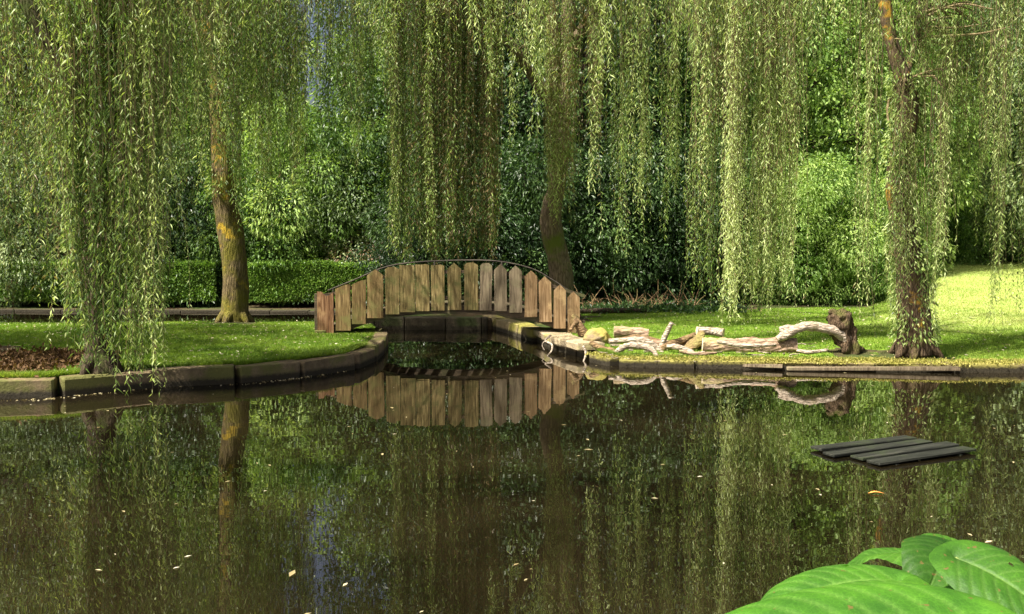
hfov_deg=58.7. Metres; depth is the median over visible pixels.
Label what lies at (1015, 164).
broadleaf tree
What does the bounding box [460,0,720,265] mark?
broadleaf tree
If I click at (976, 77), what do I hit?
broadleaf tree
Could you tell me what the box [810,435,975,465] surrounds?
plank platform
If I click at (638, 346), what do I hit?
branch
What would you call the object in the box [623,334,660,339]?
branch
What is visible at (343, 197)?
garden shrub
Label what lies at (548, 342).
root
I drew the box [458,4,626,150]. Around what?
broadleaf tree
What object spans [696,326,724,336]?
log
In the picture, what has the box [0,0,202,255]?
broadleaf tree
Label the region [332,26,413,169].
broadleaf tree
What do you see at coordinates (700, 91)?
broadleaf tree
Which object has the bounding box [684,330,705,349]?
rock
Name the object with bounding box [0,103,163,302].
garden shrub
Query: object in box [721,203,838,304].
garden shrub
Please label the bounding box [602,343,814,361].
wood debris
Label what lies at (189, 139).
broadleaf tree
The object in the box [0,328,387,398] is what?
stone kerb
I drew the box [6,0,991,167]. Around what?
sky
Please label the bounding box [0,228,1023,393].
ground
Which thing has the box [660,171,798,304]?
garden shrub
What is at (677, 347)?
branch
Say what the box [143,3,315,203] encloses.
broadleaf tree
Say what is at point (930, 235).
garden shrub
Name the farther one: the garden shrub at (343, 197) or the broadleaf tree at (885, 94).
the broadleaf tree at (885, 94)
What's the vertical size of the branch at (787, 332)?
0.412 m
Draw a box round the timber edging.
[694,362,960,370]
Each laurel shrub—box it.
[113,130,272,307]
[347,186,498,306]
[404,186,548,301]
[442,132,605,304]
[496,124,617,291]
[515,147,678,300]
[566,126,715,301]
[604,125,765,303]
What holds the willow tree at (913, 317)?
on the ground at (837, 351)
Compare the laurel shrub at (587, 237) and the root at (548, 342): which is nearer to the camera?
the root at (548, 342)
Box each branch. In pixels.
[589,341,615,350]
[609,336,662,350]
[615,342,658,355]
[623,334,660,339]
[659,322,673,345]
[660,332,695,350]
[666,344,694,351]
[679,350,716,355]
[717,340,775,347]
[776,321,851,341]
[796,348,828,354]
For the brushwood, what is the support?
on the ground at (837, 351)
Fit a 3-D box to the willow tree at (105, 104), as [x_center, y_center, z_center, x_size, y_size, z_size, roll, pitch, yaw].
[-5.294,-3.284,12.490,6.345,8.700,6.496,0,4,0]
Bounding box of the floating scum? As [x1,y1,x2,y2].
[16,371,344,400]
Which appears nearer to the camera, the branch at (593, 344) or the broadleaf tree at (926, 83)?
the branch at (593, 344)
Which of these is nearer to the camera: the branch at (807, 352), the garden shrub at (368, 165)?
the branch at (807, 352)
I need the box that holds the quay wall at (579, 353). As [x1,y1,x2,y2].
[537,337,594,357]
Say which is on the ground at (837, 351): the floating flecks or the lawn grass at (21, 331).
the lawn grass at (21, 331)
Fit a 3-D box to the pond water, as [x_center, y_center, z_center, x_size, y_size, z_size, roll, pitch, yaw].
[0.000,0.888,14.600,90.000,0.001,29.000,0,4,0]
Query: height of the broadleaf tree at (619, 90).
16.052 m
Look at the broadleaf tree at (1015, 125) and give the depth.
32.94 m
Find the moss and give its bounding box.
[585,351,1023,366]
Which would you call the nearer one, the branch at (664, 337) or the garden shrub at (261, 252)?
the branch at (664, 337)
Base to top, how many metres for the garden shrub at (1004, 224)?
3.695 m
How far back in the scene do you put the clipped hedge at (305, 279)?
25.70 m
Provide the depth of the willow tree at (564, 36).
17.99 m
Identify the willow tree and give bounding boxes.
[0,0,370,397]
[55,0,391,322]
[338,0,767,317]
[667,0,1023,358]
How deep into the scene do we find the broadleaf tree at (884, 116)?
28.73 m
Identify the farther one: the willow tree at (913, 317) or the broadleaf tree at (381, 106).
the broadleaf tree at (381, 106)
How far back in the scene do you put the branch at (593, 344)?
14.88 m
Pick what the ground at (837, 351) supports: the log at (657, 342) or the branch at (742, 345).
the log at (657, 342)
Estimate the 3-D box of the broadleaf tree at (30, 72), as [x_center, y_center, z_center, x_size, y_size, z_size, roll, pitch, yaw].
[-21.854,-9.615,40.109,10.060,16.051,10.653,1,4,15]
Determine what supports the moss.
on the ground at (837, 351)
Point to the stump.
(841, 319)
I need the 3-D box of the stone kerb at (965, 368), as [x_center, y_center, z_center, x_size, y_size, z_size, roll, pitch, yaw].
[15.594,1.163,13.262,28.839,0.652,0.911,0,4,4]
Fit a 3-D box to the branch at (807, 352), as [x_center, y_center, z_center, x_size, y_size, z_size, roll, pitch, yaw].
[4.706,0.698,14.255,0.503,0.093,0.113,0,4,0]
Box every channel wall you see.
[368,316,487,329]
[483,315,547,341]
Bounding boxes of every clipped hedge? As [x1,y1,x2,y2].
[0,257,220,303]
[247,258,384,303]
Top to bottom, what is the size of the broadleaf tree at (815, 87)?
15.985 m
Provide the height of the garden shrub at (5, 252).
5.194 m
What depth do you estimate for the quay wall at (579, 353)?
15.79 m
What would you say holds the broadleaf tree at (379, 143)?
on the ground at (837, 351)
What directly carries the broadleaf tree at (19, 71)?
on the ground at (837, 351)
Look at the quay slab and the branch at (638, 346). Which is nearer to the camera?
the branch at (638, 346)
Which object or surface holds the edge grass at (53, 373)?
on the ground at (837, 351)
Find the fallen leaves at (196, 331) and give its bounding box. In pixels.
[0,320,373,369]
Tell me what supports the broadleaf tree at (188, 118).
on the ground at (837, 351)
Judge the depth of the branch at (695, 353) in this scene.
14.32 m
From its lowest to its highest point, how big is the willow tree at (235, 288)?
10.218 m
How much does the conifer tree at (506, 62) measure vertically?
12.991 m
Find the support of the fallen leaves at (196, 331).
on the ground at (837, 351)
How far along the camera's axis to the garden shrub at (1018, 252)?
32.50 m
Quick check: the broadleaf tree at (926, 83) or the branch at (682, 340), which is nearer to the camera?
the branch at (682, 340)
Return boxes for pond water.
[0,312,1023,613]
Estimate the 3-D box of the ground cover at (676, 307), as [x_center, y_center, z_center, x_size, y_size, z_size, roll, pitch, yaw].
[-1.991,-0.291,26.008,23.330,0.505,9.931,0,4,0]
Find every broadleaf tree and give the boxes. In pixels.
[0,0,92,259]
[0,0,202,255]
[1,13,68,241]
[47,1,287,256]
[143,1,313,255]
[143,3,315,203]
[301,18,477,251]
[306,0,546,263]
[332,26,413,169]
[366,0,561,203]
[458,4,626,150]
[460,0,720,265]
[523,0,707,164]
[603,0,867,260]
[615,1,754,216]
[680,0,924,257]
[683,0,891,206]
[742,0,978,201]
[754,0,996,272]
[826,0,1023,242]
[841,2,1011,182]
[920,0,1023,252]
[964,0,1023,237]
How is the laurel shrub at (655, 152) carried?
on the ground at (837, 351)
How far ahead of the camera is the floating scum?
11.57 m
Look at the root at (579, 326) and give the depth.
16.20 m
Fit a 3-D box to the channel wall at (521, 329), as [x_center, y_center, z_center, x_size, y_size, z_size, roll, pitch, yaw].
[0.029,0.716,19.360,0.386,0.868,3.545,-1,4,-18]
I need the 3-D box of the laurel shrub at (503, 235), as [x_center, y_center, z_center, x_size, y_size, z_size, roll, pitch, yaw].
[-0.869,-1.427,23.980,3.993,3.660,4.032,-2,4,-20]
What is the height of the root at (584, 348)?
0.314 m
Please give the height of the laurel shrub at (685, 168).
5.592 m
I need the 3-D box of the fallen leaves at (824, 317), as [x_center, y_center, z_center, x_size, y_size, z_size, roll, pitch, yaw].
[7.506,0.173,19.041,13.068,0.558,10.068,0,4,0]
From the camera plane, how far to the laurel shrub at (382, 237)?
23.72 m
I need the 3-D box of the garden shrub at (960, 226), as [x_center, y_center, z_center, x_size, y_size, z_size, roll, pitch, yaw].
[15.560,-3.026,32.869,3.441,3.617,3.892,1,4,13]
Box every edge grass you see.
[0,340,370,377]
[597,347,1023,361]
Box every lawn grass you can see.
[0,320,375,377]
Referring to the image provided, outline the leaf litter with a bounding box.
[0,341,141,378]
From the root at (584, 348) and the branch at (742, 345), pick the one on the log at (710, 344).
the branch at (742, 345)
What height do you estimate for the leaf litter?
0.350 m
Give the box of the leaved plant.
[725,533,1023,613]
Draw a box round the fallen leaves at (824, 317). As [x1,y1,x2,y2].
[566,290,1023,357]
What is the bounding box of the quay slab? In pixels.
[533,328,604,349]
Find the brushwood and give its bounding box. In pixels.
[574,281,708,310]
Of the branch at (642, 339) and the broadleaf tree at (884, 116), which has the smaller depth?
the branch at (642, 339)
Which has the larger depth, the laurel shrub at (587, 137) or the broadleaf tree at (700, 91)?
the broadleaf tree at (700, 91)
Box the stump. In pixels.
[826,308,864,354]
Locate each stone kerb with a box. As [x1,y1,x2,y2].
[0,308,351,317]
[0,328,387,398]
[589,354,1023,372]
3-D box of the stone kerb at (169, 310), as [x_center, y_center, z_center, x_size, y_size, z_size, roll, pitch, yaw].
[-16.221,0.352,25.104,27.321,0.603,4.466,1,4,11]
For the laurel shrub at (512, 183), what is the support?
on the ground at (837, 351)
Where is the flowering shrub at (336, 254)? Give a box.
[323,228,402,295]
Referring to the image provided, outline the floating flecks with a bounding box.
[30,365,1014,613]
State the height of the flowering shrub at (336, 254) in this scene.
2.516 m
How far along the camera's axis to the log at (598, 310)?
21.70 m
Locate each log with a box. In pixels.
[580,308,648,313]
[614,326,648,337]
[652,340,700,347]
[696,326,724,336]
[701,337,797,352]
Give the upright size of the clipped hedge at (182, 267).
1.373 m
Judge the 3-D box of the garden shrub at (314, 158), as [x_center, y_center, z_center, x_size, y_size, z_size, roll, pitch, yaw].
[-6.361,-3.094,27.665,5.126,6.818,5.084,-2,5,-28]
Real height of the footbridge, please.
1.464 m
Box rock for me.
[583,327,610,343]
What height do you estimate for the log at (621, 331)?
0.239 m
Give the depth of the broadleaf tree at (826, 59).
27.01 m
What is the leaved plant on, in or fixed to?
on the ground at (837, 351)
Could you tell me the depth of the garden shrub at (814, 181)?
24.25 m
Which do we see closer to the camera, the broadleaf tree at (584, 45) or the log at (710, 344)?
the log at (710, 344)
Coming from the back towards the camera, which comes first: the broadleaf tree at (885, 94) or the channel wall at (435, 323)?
the broadleaf tree at (885, 94)
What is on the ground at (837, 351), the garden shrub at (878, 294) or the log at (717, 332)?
the garden shrub at (878, 294)
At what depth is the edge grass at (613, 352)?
14.19 m
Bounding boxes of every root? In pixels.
[542,334,552,355]
[569,314,587,336]
[582,345,586,360]
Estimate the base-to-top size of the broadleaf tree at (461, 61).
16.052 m
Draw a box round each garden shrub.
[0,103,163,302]
[0,140,87,307]
[62,178,216,308]
[187,149,327,306]
[215,87,379,303]
[267,141,400,303]
[312,115,436,294]
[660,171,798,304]
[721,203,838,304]
[745,150,888,306]
[795,173,930,304]
[818,163,946,295]
[920,174,1001,265]
[938,167,1023,262]
[978,168,1023,263]
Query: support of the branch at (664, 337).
on the ground at (837, 351)
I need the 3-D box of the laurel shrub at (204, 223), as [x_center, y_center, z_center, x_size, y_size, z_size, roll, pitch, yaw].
[-9.642,-2.507,27.471,4.991,5.592,5.040,0,4,-3]
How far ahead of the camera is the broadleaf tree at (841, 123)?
27.26 m
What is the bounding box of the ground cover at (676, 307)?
[54,292,830,313]
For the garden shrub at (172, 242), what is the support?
on the ground at (837, 351)
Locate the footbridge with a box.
[314,259,584,333]

